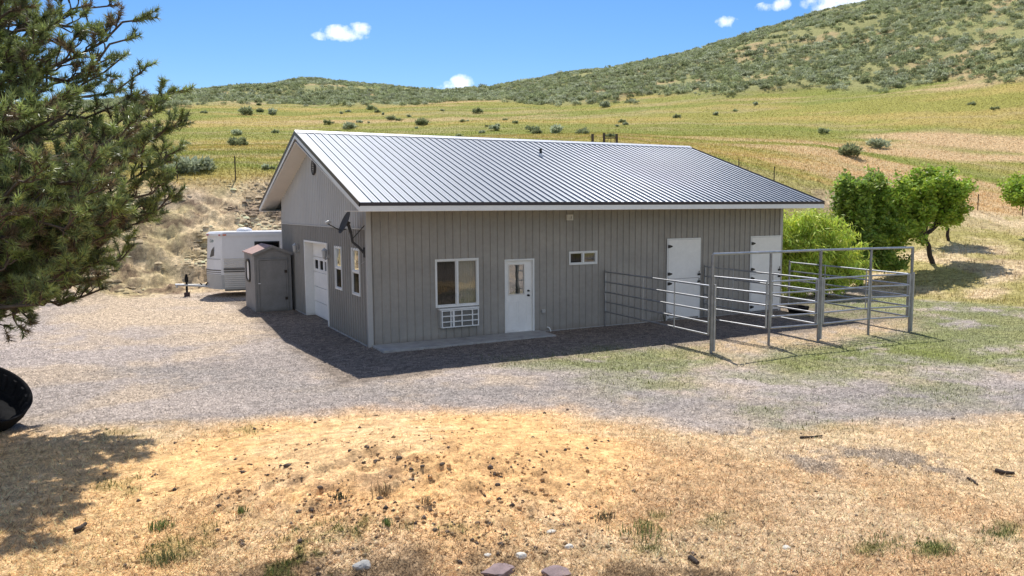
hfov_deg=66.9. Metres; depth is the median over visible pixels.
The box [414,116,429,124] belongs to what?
sagebrush
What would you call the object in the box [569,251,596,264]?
window
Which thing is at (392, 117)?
sagebrush
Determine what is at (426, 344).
concrete slab
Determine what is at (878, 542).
weed
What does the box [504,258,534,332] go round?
entry door
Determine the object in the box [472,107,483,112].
sagebrush
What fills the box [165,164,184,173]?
sagebrush
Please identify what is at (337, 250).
window
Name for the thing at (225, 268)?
travel trailer
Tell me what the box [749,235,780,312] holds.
stable door
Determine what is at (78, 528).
stick
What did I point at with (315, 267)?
garage door
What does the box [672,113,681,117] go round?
sagebrush
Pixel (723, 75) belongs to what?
sagebrush
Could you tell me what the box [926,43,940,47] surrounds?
sagebrush
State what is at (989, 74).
sagebrush
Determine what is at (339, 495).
weed
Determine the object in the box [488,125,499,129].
sagebrush
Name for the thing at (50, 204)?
pine tree
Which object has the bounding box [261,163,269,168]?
sagebrush
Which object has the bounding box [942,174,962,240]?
young tree
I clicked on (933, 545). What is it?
weed
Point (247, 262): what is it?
window
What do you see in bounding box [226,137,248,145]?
sagebrush
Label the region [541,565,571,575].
flat stone
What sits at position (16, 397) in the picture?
tractor tyre
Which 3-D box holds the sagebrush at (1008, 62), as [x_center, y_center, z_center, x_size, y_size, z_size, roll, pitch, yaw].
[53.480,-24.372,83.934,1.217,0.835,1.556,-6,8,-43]
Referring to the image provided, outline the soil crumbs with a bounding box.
[7,408,1023,575]
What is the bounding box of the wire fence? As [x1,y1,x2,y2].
[176,133,1022,215]
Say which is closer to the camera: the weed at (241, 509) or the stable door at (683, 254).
the weed at (241, 509)
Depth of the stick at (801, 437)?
12.16 m
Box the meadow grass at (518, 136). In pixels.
[27,75,1023,220]
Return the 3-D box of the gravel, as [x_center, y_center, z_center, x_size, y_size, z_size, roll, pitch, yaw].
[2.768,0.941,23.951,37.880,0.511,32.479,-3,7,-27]
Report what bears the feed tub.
on the ground at (138, 268)
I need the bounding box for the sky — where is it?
[1,0,864,102]
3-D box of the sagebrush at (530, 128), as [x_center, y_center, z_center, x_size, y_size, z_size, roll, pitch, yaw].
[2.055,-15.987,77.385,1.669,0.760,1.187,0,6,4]
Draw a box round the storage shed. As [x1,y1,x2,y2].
[242,243,292,311]
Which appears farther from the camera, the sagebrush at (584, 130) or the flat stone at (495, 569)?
the sagebrush at (584, 130)
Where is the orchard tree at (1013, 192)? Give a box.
[996,171,1023,209]
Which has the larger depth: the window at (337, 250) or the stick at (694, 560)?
the window at (337, 250)
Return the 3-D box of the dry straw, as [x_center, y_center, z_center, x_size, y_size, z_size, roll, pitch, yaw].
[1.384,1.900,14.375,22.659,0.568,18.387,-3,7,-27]
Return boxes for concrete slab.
[372,330,555,352]
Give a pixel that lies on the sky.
(441, 44)
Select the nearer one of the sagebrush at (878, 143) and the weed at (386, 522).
the weed at (386, 522)
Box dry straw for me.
[0,340,1023,575]
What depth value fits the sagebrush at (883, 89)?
87.05 m
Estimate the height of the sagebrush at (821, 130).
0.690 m
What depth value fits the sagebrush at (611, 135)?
58.82 m
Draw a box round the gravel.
[0,289,1023,575]
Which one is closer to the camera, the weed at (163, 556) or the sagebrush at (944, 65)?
the weed at (163, 556)
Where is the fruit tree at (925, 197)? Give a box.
[862,162,978,263]
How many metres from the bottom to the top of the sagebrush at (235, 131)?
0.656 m
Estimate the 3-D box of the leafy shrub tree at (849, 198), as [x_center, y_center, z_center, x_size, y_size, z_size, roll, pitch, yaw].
[15.420,-2.714,33.980,4.587,5.487,3.376,0,6,-1]
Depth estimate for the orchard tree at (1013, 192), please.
40.87 m
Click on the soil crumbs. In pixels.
(490, 466)
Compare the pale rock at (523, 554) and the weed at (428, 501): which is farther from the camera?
the weed at (428, 501)
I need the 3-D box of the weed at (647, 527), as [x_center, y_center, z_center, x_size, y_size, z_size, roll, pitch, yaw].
[1.333,2.657,8.509,0.759,0.109,0.922,5,8,42]
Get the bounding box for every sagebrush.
[159,154,214,173]
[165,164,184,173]
[194,159,217,170]
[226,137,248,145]
[230,128,241,134]
[237,106,253,114]
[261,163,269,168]
[268,108,276,113]
[323,119,334,123]
[341,121,357,128]
[366,104,376,109]
[385,115,395,119]
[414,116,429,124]
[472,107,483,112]
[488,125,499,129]
[525,125,539,130]
[530,129,542,133]
[550,123,563,133]
[575,126,589,133]
[599,101,610,106]
[605,133,614,136]
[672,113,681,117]
[717,73,729,78]
[732,82,746,87]
[817,127,831,132]
[825,84,837,89]
[830,77,844,82]
[836,142,866,156]
[865,137,893,147]
[876,69,895,75]
[877,86,888,92]
[922,79,932,83]
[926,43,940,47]
[927,50,937,56]
[928,74,938,80]
[938,62,950,68]
[940,71,952,75]
[943,67,955,72]
[983,73,996,77]
[984,56,994,60]
[984,66,998,71]
[989,35,1003,39]
[999,59,1014,65]
[1002,45,1011,50]
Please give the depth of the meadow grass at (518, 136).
67.77 m
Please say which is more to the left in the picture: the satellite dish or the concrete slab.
the satellite dish
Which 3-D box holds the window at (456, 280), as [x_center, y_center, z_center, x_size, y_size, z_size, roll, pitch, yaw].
[-1.561,-0.157,21.546,1.310,1.330,0.235,-3,7,-27]
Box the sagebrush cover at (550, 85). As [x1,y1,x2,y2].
[40,0,1023,113]
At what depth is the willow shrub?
30.33 m
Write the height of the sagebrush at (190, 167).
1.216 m
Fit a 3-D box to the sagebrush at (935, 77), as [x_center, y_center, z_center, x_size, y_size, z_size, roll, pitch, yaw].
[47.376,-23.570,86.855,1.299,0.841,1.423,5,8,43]
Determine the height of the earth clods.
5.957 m
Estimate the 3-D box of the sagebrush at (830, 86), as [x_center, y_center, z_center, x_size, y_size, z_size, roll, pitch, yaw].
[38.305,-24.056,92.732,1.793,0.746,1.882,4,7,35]
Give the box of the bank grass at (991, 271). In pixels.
[74,181,1023,306]
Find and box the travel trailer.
[175,228,281,291]
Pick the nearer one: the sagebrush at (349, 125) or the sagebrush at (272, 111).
the sagebrush at (349, 125)
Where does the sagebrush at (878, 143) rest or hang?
on the ground at (138, 268)
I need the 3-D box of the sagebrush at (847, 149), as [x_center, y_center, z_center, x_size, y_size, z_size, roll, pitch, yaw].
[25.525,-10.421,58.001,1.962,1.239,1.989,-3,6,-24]
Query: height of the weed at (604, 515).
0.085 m
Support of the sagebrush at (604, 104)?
on the ground at (138, 268)
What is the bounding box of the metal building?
[259,130,824,347]
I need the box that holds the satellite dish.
[325,212,364,264]
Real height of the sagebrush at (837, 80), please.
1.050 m
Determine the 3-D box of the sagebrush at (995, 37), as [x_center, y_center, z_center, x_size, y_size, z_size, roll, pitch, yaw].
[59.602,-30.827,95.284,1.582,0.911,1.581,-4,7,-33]
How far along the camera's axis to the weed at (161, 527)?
8.75 m
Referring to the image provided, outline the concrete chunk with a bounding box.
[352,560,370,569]
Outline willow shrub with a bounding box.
[781,208,880,298]
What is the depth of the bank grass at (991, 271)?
34.59 m
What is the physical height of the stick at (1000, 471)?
0.064 m
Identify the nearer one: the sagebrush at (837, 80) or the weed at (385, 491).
the weed at (385, 491)
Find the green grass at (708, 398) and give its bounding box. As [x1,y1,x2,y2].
[88,288,1023,575]
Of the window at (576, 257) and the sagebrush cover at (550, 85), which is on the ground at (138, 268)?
the sagebrush cover at (550, 85)
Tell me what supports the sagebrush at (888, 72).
on the ground at (138, 268)
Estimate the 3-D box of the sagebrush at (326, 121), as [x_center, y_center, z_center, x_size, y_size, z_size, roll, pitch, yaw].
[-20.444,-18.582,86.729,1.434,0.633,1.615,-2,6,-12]
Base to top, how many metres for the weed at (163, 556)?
0.129 m
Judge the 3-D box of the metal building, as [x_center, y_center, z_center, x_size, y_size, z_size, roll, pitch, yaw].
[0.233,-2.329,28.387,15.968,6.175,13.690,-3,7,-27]
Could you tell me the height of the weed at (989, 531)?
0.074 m
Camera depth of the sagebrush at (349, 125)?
82.82 m
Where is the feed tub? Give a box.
[787,305,808,313]
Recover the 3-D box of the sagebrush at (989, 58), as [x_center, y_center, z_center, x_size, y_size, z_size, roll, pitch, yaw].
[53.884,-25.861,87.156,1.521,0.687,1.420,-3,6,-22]
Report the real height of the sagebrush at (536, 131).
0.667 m
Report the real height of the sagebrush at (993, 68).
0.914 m
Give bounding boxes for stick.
[73,522,86,532]
[688,555,699,564]
[800,435,821,438]
[995,468,1014,474]
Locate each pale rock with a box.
[516,552,526,558]
[565,544,572,548]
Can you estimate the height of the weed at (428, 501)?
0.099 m
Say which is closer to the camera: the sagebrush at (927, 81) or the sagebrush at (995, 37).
the sagebrush at (927, 81)
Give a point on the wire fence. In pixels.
(592, 140)
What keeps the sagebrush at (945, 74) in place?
on the ground at (138, 268)
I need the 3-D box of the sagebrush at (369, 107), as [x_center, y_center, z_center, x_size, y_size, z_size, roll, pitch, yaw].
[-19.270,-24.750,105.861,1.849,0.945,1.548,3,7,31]
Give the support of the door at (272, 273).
in the storage shed
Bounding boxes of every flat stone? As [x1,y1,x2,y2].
[480,563,514,575]
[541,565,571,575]
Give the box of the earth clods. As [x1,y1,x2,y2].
[45,176,280,305]
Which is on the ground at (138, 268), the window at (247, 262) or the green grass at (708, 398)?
the green grass at (708, 398)
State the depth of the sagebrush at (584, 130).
67.14 m
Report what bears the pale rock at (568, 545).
on the ground at (138, 268)
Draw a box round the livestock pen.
[603,247,914,352]
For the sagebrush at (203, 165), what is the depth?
43.56 m
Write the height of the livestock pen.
2.552 m
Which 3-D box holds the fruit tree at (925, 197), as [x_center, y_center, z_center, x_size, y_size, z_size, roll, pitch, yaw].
[17.994,-3.322,35.100,7.303,4.757,2.786,-2,6,-18]
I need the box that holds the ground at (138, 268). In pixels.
[0,0,1023,575]
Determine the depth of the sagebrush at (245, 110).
95.29 m
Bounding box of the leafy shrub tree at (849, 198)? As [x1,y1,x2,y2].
[825,164,914,286]
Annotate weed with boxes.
[144,546,183,569]
[148,514,174,532]
[237,504,249,513]
[328,488,348,502]
[370,478,393,496]
[382,515,392,526]
[416,495,432,505]
[594,509,614,522]
[606,514,681,542]
[829,526,913,558]
[902,533,957,558]
[956,522,1023,549]
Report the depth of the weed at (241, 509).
9.00 m
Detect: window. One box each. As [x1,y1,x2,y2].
[245,259,250,281]
[334,246,342,290]
[351,248,360,296]
[435,258,478,307]
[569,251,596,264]
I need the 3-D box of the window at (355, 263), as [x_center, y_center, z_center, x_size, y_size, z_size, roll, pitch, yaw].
[-4.235,-0.445,21.241,0.138,1.300,0.740,-3,7,-27]
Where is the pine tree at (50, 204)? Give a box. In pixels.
[0,0,197,344]
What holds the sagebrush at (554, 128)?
on the ground at (138, 268)
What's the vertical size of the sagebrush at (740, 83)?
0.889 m
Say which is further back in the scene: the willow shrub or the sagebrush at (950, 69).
the sagebrush at (950, 69)
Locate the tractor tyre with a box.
[0,367,32,431]
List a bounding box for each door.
[259,260,287,310]
[304,240,329,326]
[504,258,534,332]
[666,238,700,319]
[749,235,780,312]
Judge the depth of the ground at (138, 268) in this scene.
15.16 m

